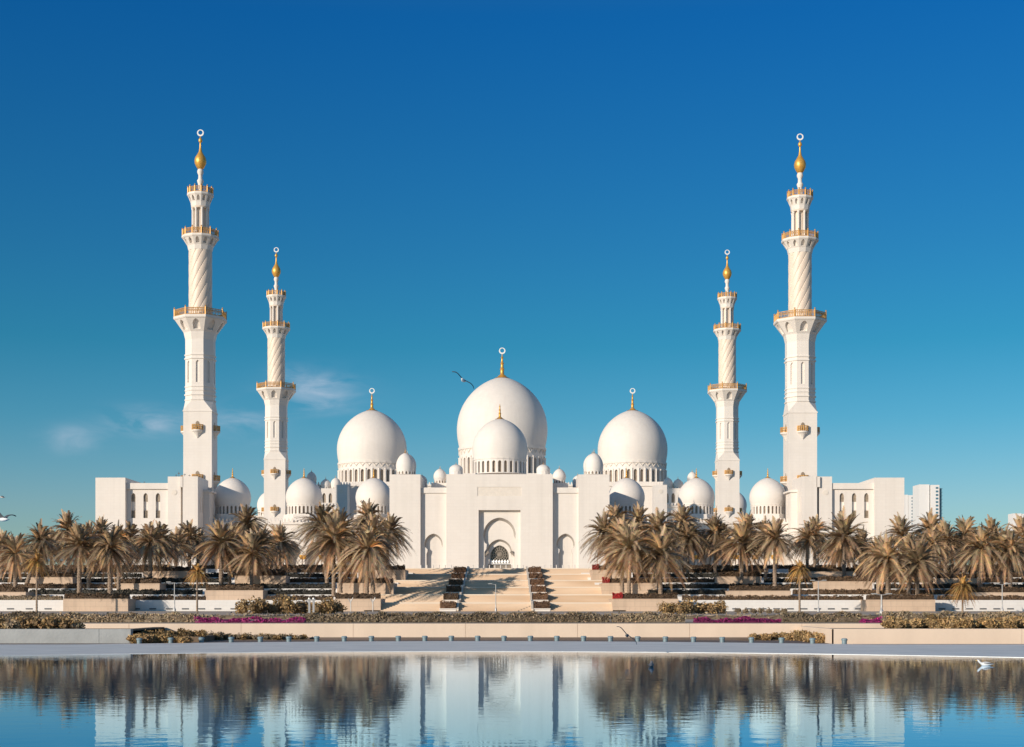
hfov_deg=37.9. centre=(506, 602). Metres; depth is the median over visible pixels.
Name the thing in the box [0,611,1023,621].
pavement
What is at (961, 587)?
palm tree
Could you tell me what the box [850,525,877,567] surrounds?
palm tree
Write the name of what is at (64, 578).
planter
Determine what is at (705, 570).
hedge
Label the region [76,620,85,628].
shrub
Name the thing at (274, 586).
hedge
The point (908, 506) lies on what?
tower block
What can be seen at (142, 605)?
terrace
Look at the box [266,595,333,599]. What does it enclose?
hedge
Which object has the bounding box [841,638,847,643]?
bollard
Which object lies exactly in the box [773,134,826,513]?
minaret
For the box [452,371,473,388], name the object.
gull
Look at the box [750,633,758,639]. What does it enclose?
shrub
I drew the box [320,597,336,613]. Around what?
shrub
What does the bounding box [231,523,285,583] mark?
palm tree
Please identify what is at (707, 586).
hedge
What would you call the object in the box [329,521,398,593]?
palm tree
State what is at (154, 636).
shrub
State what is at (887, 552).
palm tree
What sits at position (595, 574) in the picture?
planter
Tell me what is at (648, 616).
hedge
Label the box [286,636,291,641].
bollard
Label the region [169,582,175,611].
street lamp
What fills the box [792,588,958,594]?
hedge
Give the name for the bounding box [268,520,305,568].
palm tree
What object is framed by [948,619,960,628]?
shrub
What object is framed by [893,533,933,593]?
palm tree
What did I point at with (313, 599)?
sign post
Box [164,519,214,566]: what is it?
palm tree
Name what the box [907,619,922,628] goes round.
shrub
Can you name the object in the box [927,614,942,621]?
shrub
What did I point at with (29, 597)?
hedge
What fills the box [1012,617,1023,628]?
shrub
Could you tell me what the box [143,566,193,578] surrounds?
planter
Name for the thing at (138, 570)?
hedge
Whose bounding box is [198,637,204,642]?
bollard
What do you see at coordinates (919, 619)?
shrub
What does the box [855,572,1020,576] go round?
hedge
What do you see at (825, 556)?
palm tree
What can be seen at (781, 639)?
bollard
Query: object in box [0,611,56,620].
hedge
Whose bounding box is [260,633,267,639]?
shrub
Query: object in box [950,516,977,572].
palm tree
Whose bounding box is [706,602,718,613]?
shrub
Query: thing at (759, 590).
planter
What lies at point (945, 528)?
palm tree
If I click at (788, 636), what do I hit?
shrub
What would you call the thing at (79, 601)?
planter
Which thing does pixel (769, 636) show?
shrub
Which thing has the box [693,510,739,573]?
palm tree
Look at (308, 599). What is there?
sign post
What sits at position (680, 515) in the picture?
palm tree
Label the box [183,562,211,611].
palm tree
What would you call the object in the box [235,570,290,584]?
planter
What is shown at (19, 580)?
hedge
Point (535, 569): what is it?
stair planter
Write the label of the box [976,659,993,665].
gull
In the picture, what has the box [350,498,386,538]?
palm tree
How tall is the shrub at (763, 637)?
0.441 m
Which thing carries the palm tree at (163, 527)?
on the terrace at (142, 605)
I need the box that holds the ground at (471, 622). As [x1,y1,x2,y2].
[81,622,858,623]
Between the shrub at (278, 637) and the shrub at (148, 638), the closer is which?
the shrub at (148, 638)
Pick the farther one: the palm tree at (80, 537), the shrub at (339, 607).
the palm tree at (80, 537)
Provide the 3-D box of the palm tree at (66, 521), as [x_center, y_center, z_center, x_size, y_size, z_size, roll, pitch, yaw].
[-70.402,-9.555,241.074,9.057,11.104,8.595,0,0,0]
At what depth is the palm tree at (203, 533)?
258.69 m
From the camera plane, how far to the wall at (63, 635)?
72.20 m
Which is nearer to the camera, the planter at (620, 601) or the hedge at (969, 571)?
the planter at (620, 601)
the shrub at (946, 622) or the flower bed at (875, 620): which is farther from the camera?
the flower bed at (875, 620)
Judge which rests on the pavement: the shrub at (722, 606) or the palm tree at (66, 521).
the shrub at (722, 606)
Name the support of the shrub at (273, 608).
on the pavement
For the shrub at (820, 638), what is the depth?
73.06 m
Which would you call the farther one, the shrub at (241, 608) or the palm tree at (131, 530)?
the palm tree at (131, 530)
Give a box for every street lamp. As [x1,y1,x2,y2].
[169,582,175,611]
[488,583,496,610]
[810,580,826,611]
[871,593,891,613]
[994,583,1010,610]
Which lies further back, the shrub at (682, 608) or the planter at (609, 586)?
the planter at (609, 586)
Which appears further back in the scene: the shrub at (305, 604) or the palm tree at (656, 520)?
the palm tree at (656, 520)
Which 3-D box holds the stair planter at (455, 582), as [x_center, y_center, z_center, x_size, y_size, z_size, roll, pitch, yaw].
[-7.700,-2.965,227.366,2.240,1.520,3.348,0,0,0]
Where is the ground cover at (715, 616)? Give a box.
[60,611,1014,618]
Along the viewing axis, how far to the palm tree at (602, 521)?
224.30 m
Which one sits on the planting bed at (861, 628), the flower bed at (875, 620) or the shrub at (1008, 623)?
the shrub at (1008, 623)
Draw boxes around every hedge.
[0,577,25,582]
[0,582,116,588]
[0,594,62,599]
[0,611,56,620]
[3,567,205,572]
[3,572,141,576]
[4,564,171,568]
[29,588,202,594]
[53,611,200,621]
[82,577,227,582]
[132,594,205,599]
[162,583,331,588]
[192,564,390,568]
[204,572,356,576]
[223,567,357,572]
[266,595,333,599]
[268,588,331,594]
[290,577,355,582]
[304,611,378,621]
[378,611,500,621]
[499,611,610,621]
[604,564,832,568]
[611,611,686,621]
[631,567,767,572]
[632,572,793,576]
[633,577,714,582]
[648,588,727,594]
[663,582,812,588]
[682,595,863,599]
[764,577,927,582]
[779,611,862,621]
[788,568,1019,572]
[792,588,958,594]
[852,564,1019,568]
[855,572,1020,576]
[874,583,1023,588]
[879,610,1023,620]
[937,594,1023,599]
[982,577,1023,582]
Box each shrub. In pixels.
[0,615,6,628]
[3,619,20,628]
[11,615,27,628]
[24,616,42,628]
[25,617,43,628]
[39,615,58,628]
[57,616,72,628]
[58,618,75,628]
[68,621,81,628]
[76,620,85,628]
[126,633,139,643]
[134,635,146,643]
[140,633,153,642]
[147,633,156,642]
[155,629,164,634]
[155,633,164,642]
[159,632,172,642]
[163,635,174,642]
[173,636,179,642]
[176,628,185,635]
[178,636,189,642]
[182,629,192,636]
[182,635,192,642]
[191,630,199,635]
[198,629,207,636]
[216,631,223,639]
[225,633,234,639]
[234,599,249,613]
[239,634,246,639]
[246,595,268,613]
[252,598,267,613]
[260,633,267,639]
[266,602,281,613]
[272,594,291,613]
[273,634,282,639]
[278,594,303,613]
[292,599,307,613]
[306,602,330,613]
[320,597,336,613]
[329,599,347,613]
[657,601,674,612]
[662,601,679,613]
[676,602,690,613]
[682,597,698,613]
[693,601,708,613]
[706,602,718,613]
[715,599,728,613]
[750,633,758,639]
[759,633,767,639]
[762,633,771,639]
[772,632,779,639]
[778,632,788,639]
[784,633,792,639]
[791,629,806,640]
[796,630,806,640]
[806,631,819,642]
[814,633,824,642]
[880,619,895,628]
[885,615,898,628]
[893,619,907,628]
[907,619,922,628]
[912,617,924,628]
[920,618,931,628]
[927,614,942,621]
[928,620,941,628]
[941,616,957,628]
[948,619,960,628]
[959,616,977,628]
[977,616,989,628]
[985,618,1000,628]
[1000,617,1017,628]
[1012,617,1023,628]
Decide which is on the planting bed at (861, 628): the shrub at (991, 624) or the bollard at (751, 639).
the shrub at (991, 624)
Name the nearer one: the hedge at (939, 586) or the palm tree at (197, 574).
the palm tree at (197, 574)
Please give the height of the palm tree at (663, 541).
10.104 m
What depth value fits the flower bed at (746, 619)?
87.05 m
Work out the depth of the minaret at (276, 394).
480.95 m
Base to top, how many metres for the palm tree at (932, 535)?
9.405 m
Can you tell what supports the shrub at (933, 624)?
on the planting bed at (861, 628)
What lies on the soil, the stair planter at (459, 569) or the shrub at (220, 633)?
the shrub at (220, 633)
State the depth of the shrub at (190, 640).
71.42 m
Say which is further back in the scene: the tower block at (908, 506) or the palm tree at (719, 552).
the tower block at (908, 506)
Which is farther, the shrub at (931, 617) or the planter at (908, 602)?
the planter at (908, 602)
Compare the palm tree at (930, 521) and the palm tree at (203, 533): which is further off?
the palm tree at (203, 533)
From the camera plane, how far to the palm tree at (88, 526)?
218.09 m
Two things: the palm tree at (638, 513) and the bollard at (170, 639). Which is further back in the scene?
the palm tree at (638, 513)
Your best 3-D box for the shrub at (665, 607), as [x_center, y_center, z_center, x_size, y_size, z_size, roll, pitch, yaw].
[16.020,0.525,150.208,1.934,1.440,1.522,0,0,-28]
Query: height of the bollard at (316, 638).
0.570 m
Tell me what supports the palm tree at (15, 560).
in the planter at (12, 591)
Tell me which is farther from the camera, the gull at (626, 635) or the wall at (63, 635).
the wall at (63, 635)
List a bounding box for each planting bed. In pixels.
[56,627,164,633]
[833,628,1000,628]
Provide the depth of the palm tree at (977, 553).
211.04 m
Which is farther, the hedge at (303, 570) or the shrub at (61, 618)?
the hedge at (303, 570)
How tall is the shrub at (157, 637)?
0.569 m
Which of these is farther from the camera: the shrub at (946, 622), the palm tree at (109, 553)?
the palm tree at (109, 553)
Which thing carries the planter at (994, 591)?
on the terrace at (852, 605)
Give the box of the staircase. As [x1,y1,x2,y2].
[364,566,625,610]
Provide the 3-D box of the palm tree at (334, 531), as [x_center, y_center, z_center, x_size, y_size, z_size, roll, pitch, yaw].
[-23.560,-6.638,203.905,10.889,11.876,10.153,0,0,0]
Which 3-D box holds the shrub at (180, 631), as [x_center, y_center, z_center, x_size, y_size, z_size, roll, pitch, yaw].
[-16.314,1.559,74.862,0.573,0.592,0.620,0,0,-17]
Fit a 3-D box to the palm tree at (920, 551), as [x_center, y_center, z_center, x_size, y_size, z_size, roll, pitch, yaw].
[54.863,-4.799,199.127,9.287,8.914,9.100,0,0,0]
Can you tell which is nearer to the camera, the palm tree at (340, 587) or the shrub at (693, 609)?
the shrub at (693, 609)
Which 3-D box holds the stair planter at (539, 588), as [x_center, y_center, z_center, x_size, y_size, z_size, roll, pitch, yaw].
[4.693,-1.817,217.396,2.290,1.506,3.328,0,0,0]
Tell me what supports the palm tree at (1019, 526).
on the terrace at (852, 605)
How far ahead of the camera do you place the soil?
77.25 m
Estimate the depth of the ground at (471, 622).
88.10 m
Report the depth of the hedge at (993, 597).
200.29 m
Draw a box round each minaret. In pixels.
[173,129,226,514]
[256,247,295,521]
[708,250,746,521]
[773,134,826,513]
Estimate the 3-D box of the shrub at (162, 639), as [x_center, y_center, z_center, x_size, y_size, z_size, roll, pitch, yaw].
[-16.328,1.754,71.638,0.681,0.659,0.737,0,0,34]
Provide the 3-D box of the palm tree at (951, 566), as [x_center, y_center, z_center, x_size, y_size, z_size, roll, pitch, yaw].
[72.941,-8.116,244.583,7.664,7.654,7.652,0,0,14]
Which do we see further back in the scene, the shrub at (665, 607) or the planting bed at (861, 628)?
the shrub at (665, 607)
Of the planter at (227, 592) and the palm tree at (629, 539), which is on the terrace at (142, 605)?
the planter at (227, 592)
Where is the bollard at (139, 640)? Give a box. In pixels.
[136,638,142,643]
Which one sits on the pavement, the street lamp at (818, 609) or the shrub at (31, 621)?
the street lamp at (818, 609)
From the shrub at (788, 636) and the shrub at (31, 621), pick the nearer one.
the shrub at (31, 621)
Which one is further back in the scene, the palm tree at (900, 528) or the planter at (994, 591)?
the palm tree at (900, 528)
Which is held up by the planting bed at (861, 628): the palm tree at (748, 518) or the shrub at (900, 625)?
the shrub at (900, 625)
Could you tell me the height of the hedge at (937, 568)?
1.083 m
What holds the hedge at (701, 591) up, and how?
on the terrace at (852, 605)
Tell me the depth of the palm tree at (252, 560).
216.11 m
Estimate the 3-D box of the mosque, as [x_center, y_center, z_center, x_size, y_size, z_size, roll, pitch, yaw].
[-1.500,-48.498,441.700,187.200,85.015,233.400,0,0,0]
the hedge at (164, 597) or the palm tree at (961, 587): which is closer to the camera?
the palm tree at (961, 587)
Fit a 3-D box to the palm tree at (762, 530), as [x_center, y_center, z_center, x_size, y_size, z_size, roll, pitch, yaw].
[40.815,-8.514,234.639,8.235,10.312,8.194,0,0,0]
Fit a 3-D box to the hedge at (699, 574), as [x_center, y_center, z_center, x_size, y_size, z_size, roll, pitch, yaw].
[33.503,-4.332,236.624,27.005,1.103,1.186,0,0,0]
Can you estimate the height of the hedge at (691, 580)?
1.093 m
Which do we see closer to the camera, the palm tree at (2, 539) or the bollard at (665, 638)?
the bollard at (665, 638)
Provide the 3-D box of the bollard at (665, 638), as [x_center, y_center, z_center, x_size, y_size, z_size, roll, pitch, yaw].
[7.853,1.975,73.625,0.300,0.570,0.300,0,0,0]
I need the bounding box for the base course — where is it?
[297,637,747,639]
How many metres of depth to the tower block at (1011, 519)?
1601.28 m
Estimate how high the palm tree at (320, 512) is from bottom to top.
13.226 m
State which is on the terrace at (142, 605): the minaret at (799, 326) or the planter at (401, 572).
the planter at (401, 572)
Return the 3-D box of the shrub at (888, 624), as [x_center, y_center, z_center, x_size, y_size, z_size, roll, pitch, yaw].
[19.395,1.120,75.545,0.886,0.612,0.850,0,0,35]
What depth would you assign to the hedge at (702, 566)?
254.29 m
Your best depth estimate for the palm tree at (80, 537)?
199.87 m
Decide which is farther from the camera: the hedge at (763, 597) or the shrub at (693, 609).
the hedge at (763, 597)
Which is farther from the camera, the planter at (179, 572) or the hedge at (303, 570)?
the hedge at (303, 570)
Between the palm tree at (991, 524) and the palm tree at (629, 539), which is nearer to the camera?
the palm tree at (629, 539)
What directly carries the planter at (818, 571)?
on the terrace at (852, 605)
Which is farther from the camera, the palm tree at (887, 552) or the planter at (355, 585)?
the planter at (355, 585)
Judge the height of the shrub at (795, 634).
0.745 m
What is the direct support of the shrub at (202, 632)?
on the soil
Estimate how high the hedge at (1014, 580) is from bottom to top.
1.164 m
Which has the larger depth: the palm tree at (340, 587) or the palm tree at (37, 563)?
the palm tree at (340, 587)
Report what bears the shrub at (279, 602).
on the pavement
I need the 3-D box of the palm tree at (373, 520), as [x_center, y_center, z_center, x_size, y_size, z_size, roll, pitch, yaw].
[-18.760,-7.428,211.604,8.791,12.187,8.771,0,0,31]
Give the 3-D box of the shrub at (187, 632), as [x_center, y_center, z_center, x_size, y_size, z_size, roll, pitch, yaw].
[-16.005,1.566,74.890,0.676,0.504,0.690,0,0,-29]
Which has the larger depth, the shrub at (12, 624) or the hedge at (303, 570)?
the hedge at (303, 570)
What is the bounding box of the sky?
[0,0,1023,564]
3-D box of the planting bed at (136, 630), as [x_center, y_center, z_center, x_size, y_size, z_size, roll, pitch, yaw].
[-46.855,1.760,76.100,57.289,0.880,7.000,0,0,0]
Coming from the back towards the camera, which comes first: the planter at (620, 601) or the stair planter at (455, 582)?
the stair planter at (455, 582)
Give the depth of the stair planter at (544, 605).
195.94 m
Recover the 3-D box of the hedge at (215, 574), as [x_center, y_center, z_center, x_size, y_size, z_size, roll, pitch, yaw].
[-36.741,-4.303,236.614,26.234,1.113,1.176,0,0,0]
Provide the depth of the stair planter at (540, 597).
205.94 m
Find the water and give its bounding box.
[0,652,1023,746]
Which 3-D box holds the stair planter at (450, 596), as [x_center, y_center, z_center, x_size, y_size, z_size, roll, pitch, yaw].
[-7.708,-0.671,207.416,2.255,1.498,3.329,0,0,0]
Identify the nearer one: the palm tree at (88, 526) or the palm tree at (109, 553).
the palm tree at (109, 553)
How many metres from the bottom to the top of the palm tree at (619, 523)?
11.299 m
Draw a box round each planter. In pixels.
[0,586,35,596]
[30,571,76,583]
[63,592,135,610]
[121,577,165,589]
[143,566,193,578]
[204,584,267,599]
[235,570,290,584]
[335,592,385,610]
[337,577,396,593]
[358,564,407,579]
[439,600,455,610]
[443,592,457,601]
[445,585,460,593]
[448,578,462,586]
[451,572,464,579]
[454,566,465,573]
[529,566,540,573]
[530,572,542,578]
[530,578,544,586]
[532,585,546,593]
[533,592,548,601]
[533,600,550,610]
[590,564,626,579]
[599,576,656,593]
[608,592,677,610]
[714,571,760,584]
[725,584,790,596]
[801,566,853,578]
[813,575,871,590]
[861,593,934,610]
[933,573,977,584]
[960,586,1023,596]
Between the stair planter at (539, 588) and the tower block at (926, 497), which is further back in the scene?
the tower block at (926, 497)
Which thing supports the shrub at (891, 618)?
on the planting bed at (861, 628)
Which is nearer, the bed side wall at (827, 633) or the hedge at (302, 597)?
the bed side wall at (827, 633)
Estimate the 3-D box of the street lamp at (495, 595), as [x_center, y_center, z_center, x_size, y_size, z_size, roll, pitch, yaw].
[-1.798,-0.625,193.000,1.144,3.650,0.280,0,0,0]
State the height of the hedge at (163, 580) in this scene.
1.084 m
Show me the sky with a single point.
(439, 187)
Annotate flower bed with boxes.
[194,616,305,622]
[693,616,781,622]
[859,616,881,622]
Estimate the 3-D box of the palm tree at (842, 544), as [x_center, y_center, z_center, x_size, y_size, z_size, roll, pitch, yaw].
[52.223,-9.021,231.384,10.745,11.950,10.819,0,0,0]
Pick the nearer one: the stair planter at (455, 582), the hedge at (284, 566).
the stair planter at (455, 582)
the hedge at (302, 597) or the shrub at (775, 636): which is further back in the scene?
the hedge at (302, 597)
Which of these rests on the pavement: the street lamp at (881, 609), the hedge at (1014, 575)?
the street lamp at (881, 609)
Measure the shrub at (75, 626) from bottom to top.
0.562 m
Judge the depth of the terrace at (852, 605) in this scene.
200.00 m
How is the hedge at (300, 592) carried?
on the terrace at (142, 605)
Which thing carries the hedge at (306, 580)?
on the terrace at (142, 605)
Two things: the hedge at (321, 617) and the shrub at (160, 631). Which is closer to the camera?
the shrub at (160, 631)
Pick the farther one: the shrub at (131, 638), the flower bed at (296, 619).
the flower bed at (296, 619)
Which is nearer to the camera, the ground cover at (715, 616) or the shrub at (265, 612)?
the ground cover at (715, 616)
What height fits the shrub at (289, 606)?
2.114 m
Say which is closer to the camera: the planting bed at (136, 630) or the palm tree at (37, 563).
the planting bed at (136, 630)
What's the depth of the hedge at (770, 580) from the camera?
227.30 m
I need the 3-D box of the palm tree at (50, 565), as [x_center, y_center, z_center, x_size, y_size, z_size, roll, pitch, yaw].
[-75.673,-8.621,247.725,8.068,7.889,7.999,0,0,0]
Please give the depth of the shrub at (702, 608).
151.58 m
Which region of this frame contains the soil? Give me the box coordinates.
[181,634,758,641]
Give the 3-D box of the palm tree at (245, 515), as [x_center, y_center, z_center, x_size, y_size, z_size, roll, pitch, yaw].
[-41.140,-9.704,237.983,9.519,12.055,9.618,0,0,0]
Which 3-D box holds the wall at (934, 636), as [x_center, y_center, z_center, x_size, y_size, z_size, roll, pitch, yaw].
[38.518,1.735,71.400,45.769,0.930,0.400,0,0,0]
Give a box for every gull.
[0,513,15,520]
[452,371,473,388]
[617,626,636,644]
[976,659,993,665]
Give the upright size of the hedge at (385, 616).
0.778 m
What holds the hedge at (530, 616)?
on the pavement
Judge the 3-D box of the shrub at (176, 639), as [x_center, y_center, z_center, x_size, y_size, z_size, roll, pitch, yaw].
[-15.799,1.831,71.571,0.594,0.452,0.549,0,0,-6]
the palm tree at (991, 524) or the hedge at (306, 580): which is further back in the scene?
the palm tree at (991, 524)
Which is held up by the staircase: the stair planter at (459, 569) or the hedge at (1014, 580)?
the stair planter at (459, 569)
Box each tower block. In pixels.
[904,495,912,535]
[913,484,941,540]
[1008,513,1023,529]
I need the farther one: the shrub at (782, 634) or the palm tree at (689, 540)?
the palm tree at (689, 540)
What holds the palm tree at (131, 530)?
on the terrace at (142, 605)
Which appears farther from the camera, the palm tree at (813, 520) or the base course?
the palm tree at (813, 520)
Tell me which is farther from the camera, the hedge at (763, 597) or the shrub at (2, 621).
the hedge at (763, 597)
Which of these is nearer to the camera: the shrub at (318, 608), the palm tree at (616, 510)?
the shrub at (318, 608)
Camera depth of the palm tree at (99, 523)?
246.97 m
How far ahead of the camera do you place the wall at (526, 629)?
79.50 m
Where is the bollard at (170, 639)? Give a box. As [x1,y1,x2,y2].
[168,637,173,642]
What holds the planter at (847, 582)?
on the terrace at (852, 605)
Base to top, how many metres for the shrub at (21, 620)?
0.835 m
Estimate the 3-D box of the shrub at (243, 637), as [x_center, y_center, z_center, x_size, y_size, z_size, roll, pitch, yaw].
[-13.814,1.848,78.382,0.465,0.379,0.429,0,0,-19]
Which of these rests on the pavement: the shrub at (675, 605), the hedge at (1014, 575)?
the shrub at (675, 605)
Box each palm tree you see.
[0,529,12,577]
[0,531,44,587]
[20,550,49,611]
[21,518,68,583]
[43,528,72,569]
[47,520,101,593]
[48,509,93,572]
[65,520,103,588]
[80,524,140,593]
[90,515,112,567]
[100,519,144,589]
[121,520,146,568]
[126,519,179,578]
[139,521,185,566]
[161,526,200,568]
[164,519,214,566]
[181,529,214,564]
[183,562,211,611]
[189,515,249,584]
[203,522,249,583]
[222,528,276,584]
[224,503,277,570]
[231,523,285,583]
[266,535,295,567]
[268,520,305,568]
[290,502,335,582]
[298,511,363,596]
[314,503,360,592]
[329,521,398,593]
[343,511,406,592]
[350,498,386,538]
[376,512,415,578]
[579,507,615,578]
[589,513,653,592]
[589,517,663,592]
[597,501,638,535]
[623,525,693,593]
[627,502,650,577]
[638,507,684,588]
[665,503,711,572]
[670,520,712,573]
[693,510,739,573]
[703,523,743,568]
[707,516,772,583]
[719,511,765,571]
[745,515,804,585]
[749,515,791,577]
[782,520,827,567]
[785,558,813,611]
[794,514,833,567]
[811,505,874,576]
[811,530,863,575]
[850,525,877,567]
[850,531,897,593]
[858,529,920,594]
[881,512,923,551]
[886,533,948,594]
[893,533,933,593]
[910,508,955,566]
[915,524,955,581]
[935,517,966,574]
[939,541,961,572]
[943,522,1014,586]
[945,573,978,611]
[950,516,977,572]
[967,514,1007,577]
[983,523,1019,583]
[983,527,1023,586]
[1009,513,1023,577]
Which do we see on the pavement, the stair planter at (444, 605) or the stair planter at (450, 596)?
the stair planter at (444, 605)
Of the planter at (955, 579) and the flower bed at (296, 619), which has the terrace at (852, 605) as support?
the planter at (955, 579)
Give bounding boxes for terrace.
[0,569,412,610]
[581,569,1023,610]
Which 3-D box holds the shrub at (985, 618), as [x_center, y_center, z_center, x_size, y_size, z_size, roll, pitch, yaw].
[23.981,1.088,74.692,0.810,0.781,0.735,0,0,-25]
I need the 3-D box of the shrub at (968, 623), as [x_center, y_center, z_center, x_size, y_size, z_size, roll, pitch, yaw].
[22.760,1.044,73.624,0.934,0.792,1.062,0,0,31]
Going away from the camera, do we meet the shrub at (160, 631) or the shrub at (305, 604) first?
the shrub at (160, 631)
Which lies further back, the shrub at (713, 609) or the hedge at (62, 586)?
the hedge at (62, 586)
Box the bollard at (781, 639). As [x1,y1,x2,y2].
[778,637,784,642]
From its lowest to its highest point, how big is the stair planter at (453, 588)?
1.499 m
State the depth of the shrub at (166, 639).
71.41 m
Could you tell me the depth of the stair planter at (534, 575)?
235.85 m
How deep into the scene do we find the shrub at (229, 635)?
78.61 m
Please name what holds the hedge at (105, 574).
on the terrace at (142, 605)
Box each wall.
[0,629,132,642]
[83,623,886,636]
[800,626,832,643]
[832,629,1023,643]
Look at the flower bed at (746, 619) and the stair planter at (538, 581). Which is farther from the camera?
the stair planter at (538, 581)
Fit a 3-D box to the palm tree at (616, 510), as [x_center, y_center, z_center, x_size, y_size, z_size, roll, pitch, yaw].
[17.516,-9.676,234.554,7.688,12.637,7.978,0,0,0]
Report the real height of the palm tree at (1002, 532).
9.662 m
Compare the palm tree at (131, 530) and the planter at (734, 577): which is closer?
the planter at (734, 577)
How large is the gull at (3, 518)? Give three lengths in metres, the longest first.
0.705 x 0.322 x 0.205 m
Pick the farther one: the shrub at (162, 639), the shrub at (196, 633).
the shrub at (196, 633)
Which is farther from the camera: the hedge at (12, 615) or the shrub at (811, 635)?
the hedge at (12, 615)
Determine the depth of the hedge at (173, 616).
88.53 m
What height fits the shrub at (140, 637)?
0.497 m
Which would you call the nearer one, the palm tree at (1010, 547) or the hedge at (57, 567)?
the palm tree at (1010, 547)
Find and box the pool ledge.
[0,641,1023,657]
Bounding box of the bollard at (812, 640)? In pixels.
[809,638,815,643]
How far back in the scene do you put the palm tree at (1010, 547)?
210.97 m
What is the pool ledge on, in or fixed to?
in the water
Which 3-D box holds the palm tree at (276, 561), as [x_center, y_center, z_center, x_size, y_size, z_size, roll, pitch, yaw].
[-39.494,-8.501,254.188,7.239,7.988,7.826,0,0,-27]
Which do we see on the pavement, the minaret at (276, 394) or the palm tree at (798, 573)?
the palm tree at (798, 573)
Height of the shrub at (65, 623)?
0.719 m
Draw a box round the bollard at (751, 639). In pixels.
[748,637,754,642]
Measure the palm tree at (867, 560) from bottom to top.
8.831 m
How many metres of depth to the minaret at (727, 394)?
481.05 m
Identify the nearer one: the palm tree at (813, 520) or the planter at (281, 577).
the planter at (281, 577)
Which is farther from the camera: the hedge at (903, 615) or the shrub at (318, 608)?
the shrub at (318, 608)
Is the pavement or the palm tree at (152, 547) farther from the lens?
the palm tree at (152, 547)
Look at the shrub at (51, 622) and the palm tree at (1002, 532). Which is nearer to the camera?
the shrub at (51, 622)
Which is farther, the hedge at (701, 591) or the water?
the hedge at (701, 591)
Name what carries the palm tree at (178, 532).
on the terrace at (142, 605)
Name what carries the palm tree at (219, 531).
on the terrace at (142, 605)
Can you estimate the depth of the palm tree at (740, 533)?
219.21 m
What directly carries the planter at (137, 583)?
on the terrace at (142, 605)
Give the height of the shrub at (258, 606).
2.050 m
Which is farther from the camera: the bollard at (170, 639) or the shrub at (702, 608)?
the shrub at (702, 608)
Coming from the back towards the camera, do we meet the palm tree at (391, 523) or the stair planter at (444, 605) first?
the palm tree at (391, 523)
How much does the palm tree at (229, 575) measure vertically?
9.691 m
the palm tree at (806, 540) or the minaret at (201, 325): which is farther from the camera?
the minaret at (201, 325)
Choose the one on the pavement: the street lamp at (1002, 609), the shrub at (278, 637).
the street lamp at (1002, 609)
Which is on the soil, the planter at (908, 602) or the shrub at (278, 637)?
the shrub at (278, 637)
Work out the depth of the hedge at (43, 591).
209.29 m
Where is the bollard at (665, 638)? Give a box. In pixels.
[662,636,667,641]
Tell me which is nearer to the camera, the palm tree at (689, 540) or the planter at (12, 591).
the planter at (12, 591)
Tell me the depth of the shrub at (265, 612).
151.59 m
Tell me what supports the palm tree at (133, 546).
in the planter at (137, 583)
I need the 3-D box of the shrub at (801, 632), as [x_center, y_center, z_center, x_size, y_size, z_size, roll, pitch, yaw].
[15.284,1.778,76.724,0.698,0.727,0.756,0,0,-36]
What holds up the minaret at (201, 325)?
on the plaza
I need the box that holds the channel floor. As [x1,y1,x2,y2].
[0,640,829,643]
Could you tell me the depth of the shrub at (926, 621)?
74.74 m
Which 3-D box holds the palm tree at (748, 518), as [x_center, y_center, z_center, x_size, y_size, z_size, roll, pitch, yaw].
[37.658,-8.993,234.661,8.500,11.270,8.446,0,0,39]
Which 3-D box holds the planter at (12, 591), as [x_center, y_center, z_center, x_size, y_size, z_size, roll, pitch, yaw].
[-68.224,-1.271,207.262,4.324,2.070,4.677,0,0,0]
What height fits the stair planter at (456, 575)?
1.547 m
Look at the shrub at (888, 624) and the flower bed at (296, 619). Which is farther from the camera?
the flower bed at (296, 619)
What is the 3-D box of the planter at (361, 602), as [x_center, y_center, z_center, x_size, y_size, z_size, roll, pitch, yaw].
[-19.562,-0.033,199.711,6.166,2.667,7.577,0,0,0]
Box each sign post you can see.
[307,598,310,612]
[312,598,315,611]
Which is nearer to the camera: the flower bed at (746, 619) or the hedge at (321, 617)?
the flower bed at (746, 619)
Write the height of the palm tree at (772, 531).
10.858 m
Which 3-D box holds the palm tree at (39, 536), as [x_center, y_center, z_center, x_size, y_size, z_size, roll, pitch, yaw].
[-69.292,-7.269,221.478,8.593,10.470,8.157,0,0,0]
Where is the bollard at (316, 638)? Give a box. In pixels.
[314,636,319,641]
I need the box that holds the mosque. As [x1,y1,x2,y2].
[95,348,903,567]
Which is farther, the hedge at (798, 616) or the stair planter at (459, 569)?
the stair planter at (459, 569)

